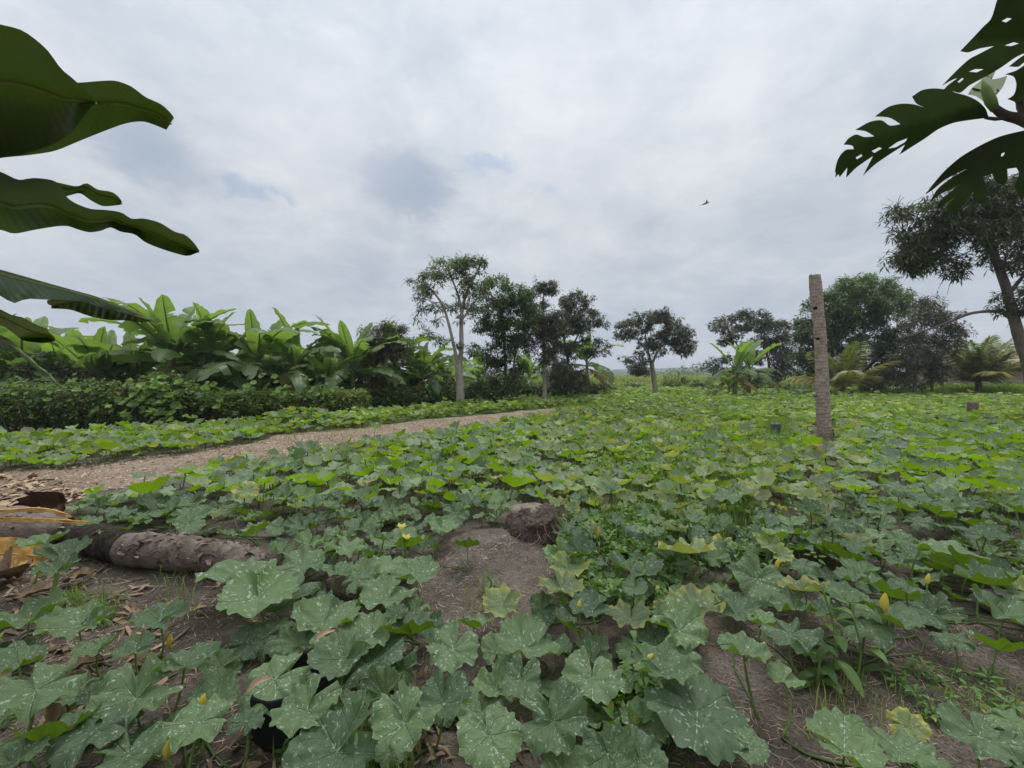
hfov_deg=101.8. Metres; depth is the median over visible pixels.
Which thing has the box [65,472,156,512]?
squash plant
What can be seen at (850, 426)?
squash plant
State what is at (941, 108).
breadfruit tree
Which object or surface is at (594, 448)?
squash plant
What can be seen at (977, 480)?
squash plant
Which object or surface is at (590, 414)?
squash plant
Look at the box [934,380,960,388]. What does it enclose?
bush
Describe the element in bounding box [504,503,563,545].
tree stump
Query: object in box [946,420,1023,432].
squash plant
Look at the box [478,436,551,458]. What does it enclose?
squash plant
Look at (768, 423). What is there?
grass
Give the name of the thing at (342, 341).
banana plant
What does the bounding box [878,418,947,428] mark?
squash plant
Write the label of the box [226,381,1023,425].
squash foliage
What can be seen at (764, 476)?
squash plant
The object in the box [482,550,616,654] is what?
squash plant
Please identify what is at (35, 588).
dry leaf
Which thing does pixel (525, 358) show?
banana plant
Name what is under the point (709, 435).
squash plant
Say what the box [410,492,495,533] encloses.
squash plant
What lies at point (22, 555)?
dead banana leaf
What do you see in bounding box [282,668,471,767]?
squash plant
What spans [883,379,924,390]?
bush
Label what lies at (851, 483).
squash plant
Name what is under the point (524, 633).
squash plant
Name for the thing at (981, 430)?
squash plant
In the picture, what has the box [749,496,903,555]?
squash plant
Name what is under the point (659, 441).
squash plant
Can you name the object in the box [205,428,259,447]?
squash plant
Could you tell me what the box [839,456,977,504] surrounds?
squash plant
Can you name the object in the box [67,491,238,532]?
squash plant
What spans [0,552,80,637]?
squash plant
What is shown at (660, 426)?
squash plant
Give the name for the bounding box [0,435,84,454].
squash plant
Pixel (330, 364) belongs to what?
banana plant
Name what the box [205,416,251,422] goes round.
squash plant
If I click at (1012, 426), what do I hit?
squash plant
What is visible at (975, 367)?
coconut palm
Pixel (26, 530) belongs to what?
fallen trunk
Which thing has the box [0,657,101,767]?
squash plant
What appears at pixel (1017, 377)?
hedge
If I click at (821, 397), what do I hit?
palm trunk
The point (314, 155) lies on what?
sky
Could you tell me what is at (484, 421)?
squash plant
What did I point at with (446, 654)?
squash plant
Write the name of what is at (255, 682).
dry leaf
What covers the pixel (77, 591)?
grass tufts
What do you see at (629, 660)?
broadleaf weed
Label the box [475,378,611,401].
hedge
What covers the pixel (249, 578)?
squash plant
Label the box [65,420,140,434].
squash plant
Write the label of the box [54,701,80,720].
dry leaf
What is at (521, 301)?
leafy tree
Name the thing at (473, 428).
squash plant
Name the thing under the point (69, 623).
squash plant
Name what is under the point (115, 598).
dry leaf
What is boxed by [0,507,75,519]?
dead banana leaf
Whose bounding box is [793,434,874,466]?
squash plant
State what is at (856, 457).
squash plant
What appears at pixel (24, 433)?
squash plant
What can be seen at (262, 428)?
squash plant
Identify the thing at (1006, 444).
squash plant
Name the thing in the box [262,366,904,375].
hills
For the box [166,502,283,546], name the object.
squash plant
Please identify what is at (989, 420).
squash plant
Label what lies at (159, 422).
squash plant
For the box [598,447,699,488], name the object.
squash plant
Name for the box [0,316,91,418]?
banana plant
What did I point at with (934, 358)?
grey tree
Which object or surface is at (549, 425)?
squash plant
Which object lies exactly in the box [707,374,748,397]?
banana plant
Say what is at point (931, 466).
squash plant
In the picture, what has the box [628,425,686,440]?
squash plant
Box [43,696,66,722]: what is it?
dry leaf
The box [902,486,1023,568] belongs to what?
squash plant
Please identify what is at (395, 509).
squash plant
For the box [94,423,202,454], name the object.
squash plant
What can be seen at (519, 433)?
squash plant
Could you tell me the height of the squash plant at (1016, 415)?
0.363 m
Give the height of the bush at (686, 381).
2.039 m
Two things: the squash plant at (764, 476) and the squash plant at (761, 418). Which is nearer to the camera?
the squash plant at (764, 476)
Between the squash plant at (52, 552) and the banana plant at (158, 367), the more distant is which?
the banana plant at (158, 367)
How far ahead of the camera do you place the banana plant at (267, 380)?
15.10 m
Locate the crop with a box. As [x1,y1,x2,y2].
[432,373,882,384]
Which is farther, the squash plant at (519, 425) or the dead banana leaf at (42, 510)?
the squash plant at (519, 425)
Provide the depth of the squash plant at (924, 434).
7.09 m
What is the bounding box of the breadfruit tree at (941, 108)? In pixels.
[835,0,1023,214]
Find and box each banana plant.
[0,24,198,388]
[0,313,52,383]
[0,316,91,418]
[0,329,120,383]
[0,335,126,412]
[0,358,38,405]
[6,326,154,412]
[37,332,203,420]
[72,294,244,416]
[105,338,200,395]
[120,302,265,397]
[136,338,238,373]
[159,342,282,409]
[180,309,329,412]
[228,346,314,385]
[230,307,341,413]
[271,343,343,387]
[271,345,390,411]
[289,314,406,392]
[308,353,379,396]
[339,330,425,402]
[349,359,407,385]
[350,322,440,387]
[371,349,417,404]
[389,339,467,394]
[401,343,449,386]
[431,354,481,387]
[448,351,503,394]
[507,351,548,386]
[558,334,623,393]
[705,340,771,396]
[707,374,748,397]
[716,339,782,391]
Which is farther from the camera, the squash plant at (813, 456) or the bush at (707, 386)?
the bush at (707, 386)
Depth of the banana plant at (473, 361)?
23.72 m
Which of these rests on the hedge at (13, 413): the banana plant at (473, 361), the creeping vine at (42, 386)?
the creeping vine at (42, 386)
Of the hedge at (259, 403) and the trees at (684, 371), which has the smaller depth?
the hedge at (259, 403)
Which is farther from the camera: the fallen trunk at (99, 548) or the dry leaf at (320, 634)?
the fallen trunk at (99, 548)
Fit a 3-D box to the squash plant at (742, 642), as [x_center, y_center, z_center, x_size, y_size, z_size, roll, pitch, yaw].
[1.021,1.043,1.663,0.381,0.277,0.632,0,1,24]
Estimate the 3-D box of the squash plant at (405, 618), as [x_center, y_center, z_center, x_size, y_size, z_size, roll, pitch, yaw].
[-0.619,1.052,1.959,0.630,0.251,0.714,0,1,0]
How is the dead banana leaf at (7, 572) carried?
on the ground at (492, 565)
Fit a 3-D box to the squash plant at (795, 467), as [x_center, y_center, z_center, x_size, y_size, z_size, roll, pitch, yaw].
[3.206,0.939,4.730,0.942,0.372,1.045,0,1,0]
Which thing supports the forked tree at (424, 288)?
on the ground at (492, 565)
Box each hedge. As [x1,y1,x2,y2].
[0,375,172,431]
[166,385,374,423]
[367,382,480,409]
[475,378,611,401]
[907,351,1023,384]
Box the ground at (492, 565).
[0,379,1023,767]
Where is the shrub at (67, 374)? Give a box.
[1,348,116,420]
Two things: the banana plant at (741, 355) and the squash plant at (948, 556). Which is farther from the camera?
the banana plant at (741, 355)
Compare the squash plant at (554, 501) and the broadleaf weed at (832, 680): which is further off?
the squash plant at (554, 501)
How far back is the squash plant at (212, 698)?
1.21 m
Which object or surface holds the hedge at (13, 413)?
on the ground at (492, 565)
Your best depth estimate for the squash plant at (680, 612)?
1.84 m
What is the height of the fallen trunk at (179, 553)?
0.271 m
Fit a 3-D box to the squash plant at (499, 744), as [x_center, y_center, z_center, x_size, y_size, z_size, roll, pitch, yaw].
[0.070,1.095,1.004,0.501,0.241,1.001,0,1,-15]
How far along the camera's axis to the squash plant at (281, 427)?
8.83 m
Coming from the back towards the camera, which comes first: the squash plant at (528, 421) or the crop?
the crop
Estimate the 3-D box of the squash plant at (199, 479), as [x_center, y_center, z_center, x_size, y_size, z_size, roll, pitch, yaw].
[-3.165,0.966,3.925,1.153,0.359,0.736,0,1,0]
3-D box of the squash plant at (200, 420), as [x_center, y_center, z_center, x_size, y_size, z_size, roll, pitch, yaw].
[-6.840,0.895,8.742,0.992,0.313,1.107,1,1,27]
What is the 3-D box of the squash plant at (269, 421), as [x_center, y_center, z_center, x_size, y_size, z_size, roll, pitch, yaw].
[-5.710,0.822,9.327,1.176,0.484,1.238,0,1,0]
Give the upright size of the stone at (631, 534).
0.142 m
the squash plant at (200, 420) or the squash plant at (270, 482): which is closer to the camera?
the squash plant at (270, 482)
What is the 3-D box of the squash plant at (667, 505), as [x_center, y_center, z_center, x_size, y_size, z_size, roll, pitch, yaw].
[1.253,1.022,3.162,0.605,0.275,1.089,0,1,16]
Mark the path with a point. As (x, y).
(159, 469)
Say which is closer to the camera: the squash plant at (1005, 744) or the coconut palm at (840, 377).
the squash plant at (1005, 744)
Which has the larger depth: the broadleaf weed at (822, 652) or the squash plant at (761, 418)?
the squash plant at (761, 418)
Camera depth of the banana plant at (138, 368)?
12.06 m
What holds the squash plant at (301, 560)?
on the ground at (492, 565)
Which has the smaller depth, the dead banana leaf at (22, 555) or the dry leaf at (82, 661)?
the dry leaf at (82, 661)
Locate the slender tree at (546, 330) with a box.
[511,275,573,397]
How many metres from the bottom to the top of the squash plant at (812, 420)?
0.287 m
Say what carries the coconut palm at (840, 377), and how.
on the ground at (492, 565)
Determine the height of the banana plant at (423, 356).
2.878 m
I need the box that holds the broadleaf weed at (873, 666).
[812,607,897,676]
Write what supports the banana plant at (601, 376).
on the ground at (492, 565)
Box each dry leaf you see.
[12,581,52,600]
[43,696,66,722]
[47,643,62,653]
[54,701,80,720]
[62,567,96,582]
[66,654,104,670]
[107,593,119,604]
[123,601,138,612]
[141,649,157,662]
[210,582,223,589]
[246,675,271,691]
[314,629,334,641]
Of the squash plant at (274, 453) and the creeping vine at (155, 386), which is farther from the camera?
the creeping vine at (155, 386)
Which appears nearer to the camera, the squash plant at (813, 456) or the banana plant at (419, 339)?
the squash plant at (813, 456)
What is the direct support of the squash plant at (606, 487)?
on the ground at (492, 565)
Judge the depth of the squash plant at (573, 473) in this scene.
4.63 m
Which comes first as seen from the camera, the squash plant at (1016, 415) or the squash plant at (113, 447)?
the squash plant at (113, 447)
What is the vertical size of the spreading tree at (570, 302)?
5.534 m
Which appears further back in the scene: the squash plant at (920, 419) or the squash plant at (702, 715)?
the squash plant at (920, 419)
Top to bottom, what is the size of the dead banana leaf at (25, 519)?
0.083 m
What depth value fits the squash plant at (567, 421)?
9.34 m
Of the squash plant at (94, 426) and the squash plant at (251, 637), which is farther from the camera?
the squash plant at (94, 426)
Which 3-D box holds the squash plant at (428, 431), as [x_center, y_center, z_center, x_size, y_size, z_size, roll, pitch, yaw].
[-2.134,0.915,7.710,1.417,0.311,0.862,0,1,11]
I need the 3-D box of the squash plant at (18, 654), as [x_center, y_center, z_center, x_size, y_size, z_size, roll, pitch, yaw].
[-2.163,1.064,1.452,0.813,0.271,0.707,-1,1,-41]
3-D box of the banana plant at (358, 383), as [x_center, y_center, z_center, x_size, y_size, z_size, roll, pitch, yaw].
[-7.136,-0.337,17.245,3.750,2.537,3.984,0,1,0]
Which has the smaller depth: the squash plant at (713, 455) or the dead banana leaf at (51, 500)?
the dead banana leaf at (51, 500)
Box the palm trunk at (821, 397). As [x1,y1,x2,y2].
[809,274,834,438]
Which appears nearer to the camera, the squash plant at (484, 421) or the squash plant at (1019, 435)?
the squash plant at (1019, 435)
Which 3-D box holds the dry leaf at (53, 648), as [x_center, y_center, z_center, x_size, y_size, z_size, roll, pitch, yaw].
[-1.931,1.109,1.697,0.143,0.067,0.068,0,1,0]
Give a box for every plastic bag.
[250,648,336,752]
[770,422,781,436]
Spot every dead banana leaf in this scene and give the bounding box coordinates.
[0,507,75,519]
[0,517,89,523]
[0,537,46,567]
[0,546,33,579]
[12,491,66,511]
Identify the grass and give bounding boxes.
[270,387,811,574]
[923,383,1023,396]
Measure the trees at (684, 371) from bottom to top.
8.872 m
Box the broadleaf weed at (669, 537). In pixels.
[654,519,675,564]
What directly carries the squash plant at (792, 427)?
on the ground at (492, 565)
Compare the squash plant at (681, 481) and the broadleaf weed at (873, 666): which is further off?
the squash plant at (681, 481)
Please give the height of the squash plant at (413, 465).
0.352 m
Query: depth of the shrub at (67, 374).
10.89 m
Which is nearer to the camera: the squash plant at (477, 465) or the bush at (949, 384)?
the squash plant at (477, 465)
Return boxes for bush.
[617,380,642,387]
[659,371,691,386]
[689,378,706,387]
[701,382,721,389]
[752,379,781,388]
[781,379,814,389]
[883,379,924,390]
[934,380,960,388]
[981,379,1020,385]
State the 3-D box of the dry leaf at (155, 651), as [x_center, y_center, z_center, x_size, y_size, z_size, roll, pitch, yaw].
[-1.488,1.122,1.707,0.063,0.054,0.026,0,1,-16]
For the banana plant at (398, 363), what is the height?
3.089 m
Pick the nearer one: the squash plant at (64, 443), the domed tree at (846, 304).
the squash plant at (64, 443)
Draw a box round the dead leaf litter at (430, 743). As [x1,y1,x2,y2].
[0,472,535,767]
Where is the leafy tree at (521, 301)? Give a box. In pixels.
[465,272,544,397]
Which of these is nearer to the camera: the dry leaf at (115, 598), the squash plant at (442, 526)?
the dry leaf at (115, 598)
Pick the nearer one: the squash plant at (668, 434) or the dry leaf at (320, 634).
the dry leaf at (320, 634)
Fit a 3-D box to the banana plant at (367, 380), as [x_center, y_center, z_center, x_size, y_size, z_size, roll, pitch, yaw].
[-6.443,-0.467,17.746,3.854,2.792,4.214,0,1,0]
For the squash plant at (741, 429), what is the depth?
7.27 m
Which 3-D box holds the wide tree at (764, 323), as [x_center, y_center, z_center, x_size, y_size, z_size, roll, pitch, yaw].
[19.372,-2.823,34.061,8.369,6.902,3.745,0,1,0]
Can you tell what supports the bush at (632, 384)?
on the ground at (492, 565)
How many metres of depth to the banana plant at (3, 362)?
13.53 m
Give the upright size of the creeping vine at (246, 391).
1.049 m
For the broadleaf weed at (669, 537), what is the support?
on the ground at (492, 565)
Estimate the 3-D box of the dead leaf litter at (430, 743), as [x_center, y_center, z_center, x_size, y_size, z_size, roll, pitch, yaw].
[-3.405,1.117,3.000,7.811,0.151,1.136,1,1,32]
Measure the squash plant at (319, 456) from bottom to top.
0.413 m
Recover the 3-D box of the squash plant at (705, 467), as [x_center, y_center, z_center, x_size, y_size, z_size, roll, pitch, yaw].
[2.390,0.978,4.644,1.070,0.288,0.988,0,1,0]
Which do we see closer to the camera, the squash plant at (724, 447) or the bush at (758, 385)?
the squash plant at (724, 447)
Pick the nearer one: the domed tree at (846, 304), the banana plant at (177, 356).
the banana plant at (177, 356)
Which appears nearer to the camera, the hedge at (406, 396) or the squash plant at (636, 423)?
the squash plant at (636, 423)
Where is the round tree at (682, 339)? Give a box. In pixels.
[612,305,698,392]
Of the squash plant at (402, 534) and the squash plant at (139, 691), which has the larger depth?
the squash plant at (402, 534)
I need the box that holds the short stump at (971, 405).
[966,401,979,411]
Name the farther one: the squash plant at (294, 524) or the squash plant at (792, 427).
the squash plant at (792, 427)
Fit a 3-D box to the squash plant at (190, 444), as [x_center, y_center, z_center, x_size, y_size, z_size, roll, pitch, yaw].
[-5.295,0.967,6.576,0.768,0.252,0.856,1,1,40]
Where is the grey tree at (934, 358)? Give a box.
[876,291,979,392]
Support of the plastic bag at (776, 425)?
on the ground at (492, 565)
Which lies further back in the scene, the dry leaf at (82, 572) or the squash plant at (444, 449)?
the squash plant at (444, 449)
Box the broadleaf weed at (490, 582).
[479,571,500,590]
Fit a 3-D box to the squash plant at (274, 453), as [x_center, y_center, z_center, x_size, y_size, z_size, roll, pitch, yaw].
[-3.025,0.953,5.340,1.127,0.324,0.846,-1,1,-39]
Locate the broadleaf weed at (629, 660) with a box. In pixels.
[617,630,647,697]
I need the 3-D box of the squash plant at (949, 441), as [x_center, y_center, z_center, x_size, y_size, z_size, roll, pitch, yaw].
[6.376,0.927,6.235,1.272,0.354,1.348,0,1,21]
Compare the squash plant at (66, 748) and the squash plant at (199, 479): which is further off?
the squash plant at (199, 479)
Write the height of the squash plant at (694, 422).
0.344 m
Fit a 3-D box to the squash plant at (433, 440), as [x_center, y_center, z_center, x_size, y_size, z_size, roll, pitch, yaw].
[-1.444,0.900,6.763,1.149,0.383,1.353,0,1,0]
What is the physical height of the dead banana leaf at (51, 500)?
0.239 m
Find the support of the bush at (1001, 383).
on the ground at (492, 565)
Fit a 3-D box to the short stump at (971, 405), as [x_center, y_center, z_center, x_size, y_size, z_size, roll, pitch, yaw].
[12.741,0.760,11.511,0.270,0.555,0.279,-1,1,-26]
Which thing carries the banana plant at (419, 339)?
on the ground at (492, 565)
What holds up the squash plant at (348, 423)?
on the ground at (492, 565)
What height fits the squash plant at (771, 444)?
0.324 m
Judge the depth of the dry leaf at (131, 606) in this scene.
2.06 m
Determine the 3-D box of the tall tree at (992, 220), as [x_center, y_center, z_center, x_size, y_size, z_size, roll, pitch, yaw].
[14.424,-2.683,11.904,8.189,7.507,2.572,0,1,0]
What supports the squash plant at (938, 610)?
on the ground at (492, 565)
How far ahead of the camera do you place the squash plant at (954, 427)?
8.32 m
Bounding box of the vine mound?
[107,369,215,425]
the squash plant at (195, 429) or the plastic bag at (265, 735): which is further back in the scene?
the squash plant at (195, 429)
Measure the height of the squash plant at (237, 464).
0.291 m
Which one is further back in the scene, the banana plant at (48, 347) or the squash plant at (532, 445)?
the banana plant at (48, 347)
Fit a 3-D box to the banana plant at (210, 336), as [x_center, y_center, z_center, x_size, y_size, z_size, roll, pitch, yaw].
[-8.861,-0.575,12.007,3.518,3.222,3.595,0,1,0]
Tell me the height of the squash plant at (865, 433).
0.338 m
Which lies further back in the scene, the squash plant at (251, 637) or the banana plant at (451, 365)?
the banana plant at (451, 365)
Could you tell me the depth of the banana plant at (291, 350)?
12.48 m
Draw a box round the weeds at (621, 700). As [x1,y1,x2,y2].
[49,430,1023,767]
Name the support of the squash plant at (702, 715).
on the ground at (492, 565)
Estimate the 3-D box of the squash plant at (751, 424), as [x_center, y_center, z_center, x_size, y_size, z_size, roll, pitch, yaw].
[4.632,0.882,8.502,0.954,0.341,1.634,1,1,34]
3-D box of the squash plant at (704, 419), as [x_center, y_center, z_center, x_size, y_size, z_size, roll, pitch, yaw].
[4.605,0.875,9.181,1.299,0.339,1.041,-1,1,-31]
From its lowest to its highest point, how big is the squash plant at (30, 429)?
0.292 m
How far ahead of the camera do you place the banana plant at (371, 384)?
14.95 m
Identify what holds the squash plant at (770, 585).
on the ground at (492, 565)
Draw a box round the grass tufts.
[64,565,1023,767]
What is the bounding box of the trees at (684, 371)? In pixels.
[405,362,891,375]
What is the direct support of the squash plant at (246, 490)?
on the ground at (492, 565)
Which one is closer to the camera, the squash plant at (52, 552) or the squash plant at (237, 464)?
the squash plant at (52, 552)
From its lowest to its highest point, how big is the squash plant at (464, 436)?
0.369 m
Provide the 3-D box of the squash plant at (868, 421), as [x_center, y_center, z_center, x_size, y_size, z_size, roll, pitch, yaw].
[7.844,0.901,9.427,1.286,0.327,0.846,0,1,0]
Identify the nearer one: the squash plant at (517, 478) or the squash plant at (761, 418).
the squash plant at (517, 478)
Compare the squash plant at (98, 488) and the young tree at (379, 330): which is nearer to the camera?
the squash plant at (98, 488)
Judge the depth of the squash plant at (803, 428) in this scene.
8.54 m
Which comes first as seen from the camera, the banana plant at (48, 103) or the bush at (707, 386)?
the banana plant at (48, 103)
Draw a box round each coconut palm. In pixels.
[786,341,902,392]
[938,335,1021,391]
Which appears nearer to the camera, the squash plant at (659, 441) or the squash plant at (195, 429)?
the squash plant at (659, 441)
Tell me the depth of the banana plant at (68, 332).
13.19 m
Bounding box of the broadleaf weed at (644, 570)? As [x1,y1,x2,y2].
[630,550,655,605]
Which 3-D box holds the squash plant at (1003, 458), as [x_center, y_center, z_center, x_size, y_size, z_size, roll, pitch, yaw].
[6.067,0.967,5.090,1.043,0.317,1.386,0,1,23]
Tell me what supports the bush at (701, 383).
on the ground at (492, 565)
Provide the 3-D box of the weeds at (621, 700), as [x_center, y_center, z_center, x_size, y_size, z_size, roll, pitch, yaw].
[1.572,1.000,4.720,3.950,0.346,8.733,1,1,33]
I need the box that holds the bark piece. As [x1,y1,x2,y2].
[325,575,362,603]
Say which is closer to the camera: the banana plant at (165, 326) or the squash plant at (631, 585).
the squash plant at (631, 585)
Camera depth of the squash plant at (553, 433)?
6.50 m
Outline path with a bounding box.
[0,405,593,502]
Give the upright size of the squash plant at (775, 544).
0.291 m
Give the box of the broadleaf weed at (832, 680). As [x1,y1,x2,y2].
[793,640,842,693]
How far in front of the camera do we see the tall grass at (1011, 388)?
24.21 m
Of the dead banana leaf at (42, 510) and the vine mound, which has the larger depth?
the vine mound
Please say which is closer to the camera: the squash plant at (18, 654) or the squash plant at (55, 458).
the squash plant at (18, 654)
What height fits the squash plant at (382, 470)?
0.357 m
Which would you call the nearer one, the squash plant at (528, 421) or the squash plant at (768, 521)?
the squash plant at (768, 521)
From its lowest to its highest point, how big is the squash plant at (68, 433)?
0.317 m
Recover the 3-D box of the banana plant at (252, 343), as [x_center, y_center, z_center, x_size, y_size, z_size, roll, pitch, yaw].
[-7.636,-0.574,12.178,3.778,3.210,3.902,0,1,0]
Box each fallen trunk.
[0,504,73,542]
[59,524,139,562]
[109,530,281,572]
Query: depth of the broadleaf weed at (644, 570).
2.22 m
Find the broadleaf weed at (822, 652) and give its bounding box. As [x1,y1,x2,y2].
[804,574,863,697]
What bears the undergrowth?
on the ground at (492, 565)
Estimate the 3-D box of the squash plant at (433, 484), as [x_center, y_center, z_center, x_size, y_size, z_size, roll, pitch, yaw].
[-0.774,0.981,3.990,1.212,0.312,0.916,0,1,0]
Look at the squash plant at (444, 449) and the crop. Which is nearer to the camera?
the squash plant at (444, 449)
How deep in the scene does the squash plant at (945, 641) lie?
1.61 m
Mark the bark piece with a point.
(338, 588)
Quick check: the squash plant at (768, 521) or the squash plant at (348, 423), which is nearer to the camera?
the squash plant at (768, 521)
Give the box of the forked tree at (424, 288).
[402,249,493,400]
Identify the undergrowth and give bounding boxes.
[0,366,455,410]
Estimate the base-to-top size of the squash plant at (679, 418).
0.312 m
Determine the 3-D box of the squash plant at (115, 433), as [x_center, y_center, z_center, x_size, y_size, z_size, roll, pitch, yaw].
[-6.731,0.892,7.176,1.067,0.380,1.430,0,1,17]
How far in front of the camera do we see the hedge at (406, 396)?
15.34 m
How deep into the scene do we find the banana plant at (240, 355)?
12.71 m
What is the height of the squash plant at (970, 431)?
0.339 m
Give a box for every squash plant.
[0,426,55,447]
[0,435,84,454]
[0,436,100,463]
[0,442,82,470]
[0,524,132,596]
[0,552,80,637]
[0,587,68,679]
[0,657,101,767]
[0,700,144,767]
[2,427,60,438]
[33,598,117,679]
[41,427,109,438]
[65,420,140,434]
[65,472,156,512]
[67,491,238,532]
[72,422,174,451]
[74,438,150,463]
[80,464,245,511]
[85,641,221,765]
[92,668,264,767]
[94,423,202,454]
[96,422,161,441]
[109,598,268,683]
[144,434,211,455]
[153,420,187,427]
[154,418,225,432]
[160,418,245,435]
[162,454,267,491]
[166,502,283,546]
[185,420,275,442]
[194,556,300,623]
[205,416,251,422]
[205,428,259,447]
[209,470,364,511]
[225,446,311,474]
[228,409,285,426]
[231,481,344,530]
[236,624,405,744]
[254,440,371,489]
[257,544,375,662]
[268,419,331,434]
[268,512,373,586]
[275,406,345,429]
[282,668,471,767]
[285,452,403,508]
[291,554,442,651]
[314,496,419,540]
[316,434,404,464]
[324,511,435,582]
[330,415,371,429]
[345,431,401,450]
[350,438,431,466]
[354,465,492,514]
[356,619,479,729]
[369,423,435,439]
[372,449,456,477]
[394,429,457,453]
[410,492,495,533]
[427,517,480,572]
[430,436,488,473]
[431,421,491,441]
[447,420,490,431]
[447,448,529,490]
[454,424,510,449]
[456,612,572,701]
[456,653,588,767]
[473,495,568,526]
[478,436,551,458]
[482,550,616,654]
[483,425,552,447]
[484,440,574,476]
[484,466,593,505]
[491,421,534,434]
[510,413,548,427]
[520,645,668,767]
[523,451,628,493]
[531,418,585,438]
[540,429,623,459]
[543,512,633,579]
[548,415,601,426]
[554,424,628,443]
[562,480,651,539]
[564,436,666,467]
[576,630,703,692]
[583,418,635,432]
[583,466,721,511]
[584,413,627,422]
[594,416,651,430]
[594,526,682,621]
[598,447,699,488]
[605,583,725,649]
[619,641,770,767]
[620,427,698,458]
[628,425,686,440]
[628,510,759,597]
[635,487,723,549]
[637,422,707,433]
[638,415,680,423]
[649,437,755,463]
[651,418,722,433]
[669,415,698,422]
[679,454,792,488]
[684,430,746,443]
[688,479,822,563]
[697,416,747,426]
[698,440,765,456]
[702,423,766,440]
[702,467,838,512]
[712,527,870,607]
[713,592,823,720]
[719,418,766,434]
[719,551,854,663]
[726,415,767,427]
[736,436,801,447]
[743,446,844,487]
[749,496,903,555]
[751,443,829,474]
[755,426,811,435]
[765,659,951,767]
[786,421,839,435]
[791,429,804,439]
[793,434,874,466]
[794,416,815,422]
[794,418,854,428]
[795,471,961,512]
[796,573,930,665]
[797,437,899,458]
[802,423,861,440]
[806,531,933,602]
[814,481,967,562]
[824,449,927,486]
[834,427,915,449]
[839,415,881,424]
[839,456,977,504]
[844,418,917,433]
[854,418,929,434]
[866,558,1023,642]
[867,424,982,448]
[867,438,967,472]
[870,414,923,421]
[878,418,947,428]
[885,699,1023,767]
[899,435,1023,460]
[899,538,1023,600]
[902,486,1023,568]
[908,451,1023,491]
[915,469,1023,510]
[916,424,1016,438]
[920,420,976,436]
[922,413,988,425]
[929,628,1023,680]
[945,445,1023,471]
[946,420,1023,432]
[958,415,1001,423]
[963,430,1023,443]
[964,522,1023,569]
[971,422,1023,434]
[972,436,1023,457]
[975,432,1023,449]
[986,413,1023,427]
[996,418,1023,427]
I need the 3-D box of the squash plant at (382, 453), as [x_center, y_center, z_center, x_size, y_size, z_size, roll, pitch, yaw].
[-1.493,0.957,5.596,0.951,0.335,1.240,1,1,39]
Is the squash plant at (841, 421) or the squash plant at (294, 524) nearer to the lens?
the squash plant at (294, 524)
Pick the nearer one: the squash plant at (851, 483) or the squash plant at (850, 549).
the squash plant at (850, 549)
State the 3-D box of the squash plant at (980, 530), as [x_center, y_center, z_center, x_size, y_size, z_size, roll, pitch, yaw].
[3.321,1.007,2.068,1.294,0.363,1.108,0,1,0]
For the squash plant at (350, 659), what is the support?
on the ground at (492, 565)
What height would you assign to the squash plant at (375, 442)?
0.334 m
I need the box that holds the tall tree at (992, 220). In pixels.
[873,167,1023,379]
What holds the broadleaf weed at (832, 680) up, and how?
on the ground at (492, 565)
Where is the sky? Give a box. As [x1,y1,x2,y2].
[0,0,1023,370]
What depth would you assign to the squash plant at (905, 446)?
5.51 m
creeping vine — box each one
[0,372,96,404]
[90,374,201,427]
[179,373,352,415]
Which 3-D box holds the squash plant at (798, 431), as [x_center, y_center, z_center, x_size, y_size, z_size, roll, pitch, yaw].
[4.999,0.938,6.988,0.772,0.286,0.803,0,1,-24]
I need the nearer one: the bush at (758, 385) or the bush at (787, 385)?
the bush at (787, 385)
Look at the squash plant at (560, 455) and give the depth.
5.37 m
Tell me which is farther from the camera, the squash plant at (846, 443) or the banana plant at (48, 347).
the banana plant at (48, 347)
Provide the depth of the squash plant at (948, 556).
2.34 m
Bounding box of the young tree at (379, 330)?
[356,315,419,396]
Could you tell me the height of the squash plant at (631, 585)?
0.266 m
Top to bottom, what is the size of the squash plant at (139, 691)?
0.266 m
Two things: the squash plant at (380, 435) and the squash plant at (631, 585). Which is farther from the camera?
the squash plant at (380, 435)
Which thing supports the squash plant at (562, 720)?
on the ground at (492, 565)
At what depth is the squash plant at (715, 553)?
2.42 m
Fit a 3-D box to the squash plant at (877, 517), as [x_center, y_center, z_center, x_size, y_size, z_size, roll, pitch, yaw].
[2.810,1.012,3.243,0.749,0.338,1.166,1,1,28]
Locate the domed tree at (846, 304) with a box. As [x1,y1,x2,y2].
[784,271,927,392]
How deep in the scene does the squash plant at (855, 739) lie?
1.20 m
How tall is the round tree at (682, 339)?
5.463 m
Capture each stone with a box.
[623,525,651,542]
[969,589,1010,612]
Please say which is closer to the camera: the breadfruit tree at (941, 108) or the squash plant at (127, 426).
the breadfruit tree at (941, 108)
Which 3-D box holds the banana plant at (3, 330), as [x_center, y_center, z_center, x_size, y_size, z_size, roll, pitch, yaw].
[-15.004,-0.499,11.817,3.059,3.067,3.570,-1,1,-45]
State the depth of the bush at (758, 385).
32.95 m
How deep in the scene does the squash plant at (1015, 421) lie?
9.01 m
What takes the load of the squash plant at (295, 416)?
on the ground at (492, 565)
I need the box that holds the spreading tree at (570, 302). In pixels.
[542,287,613,396]
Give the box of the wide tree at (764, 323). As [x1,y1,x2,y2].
[695,307,801,386]
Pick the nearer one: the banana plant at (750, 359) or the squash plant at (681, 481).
the squash plant at (681, 481)
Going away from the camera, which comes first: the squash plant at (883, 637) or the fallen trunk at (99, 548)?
the squash plant at (883, 637)

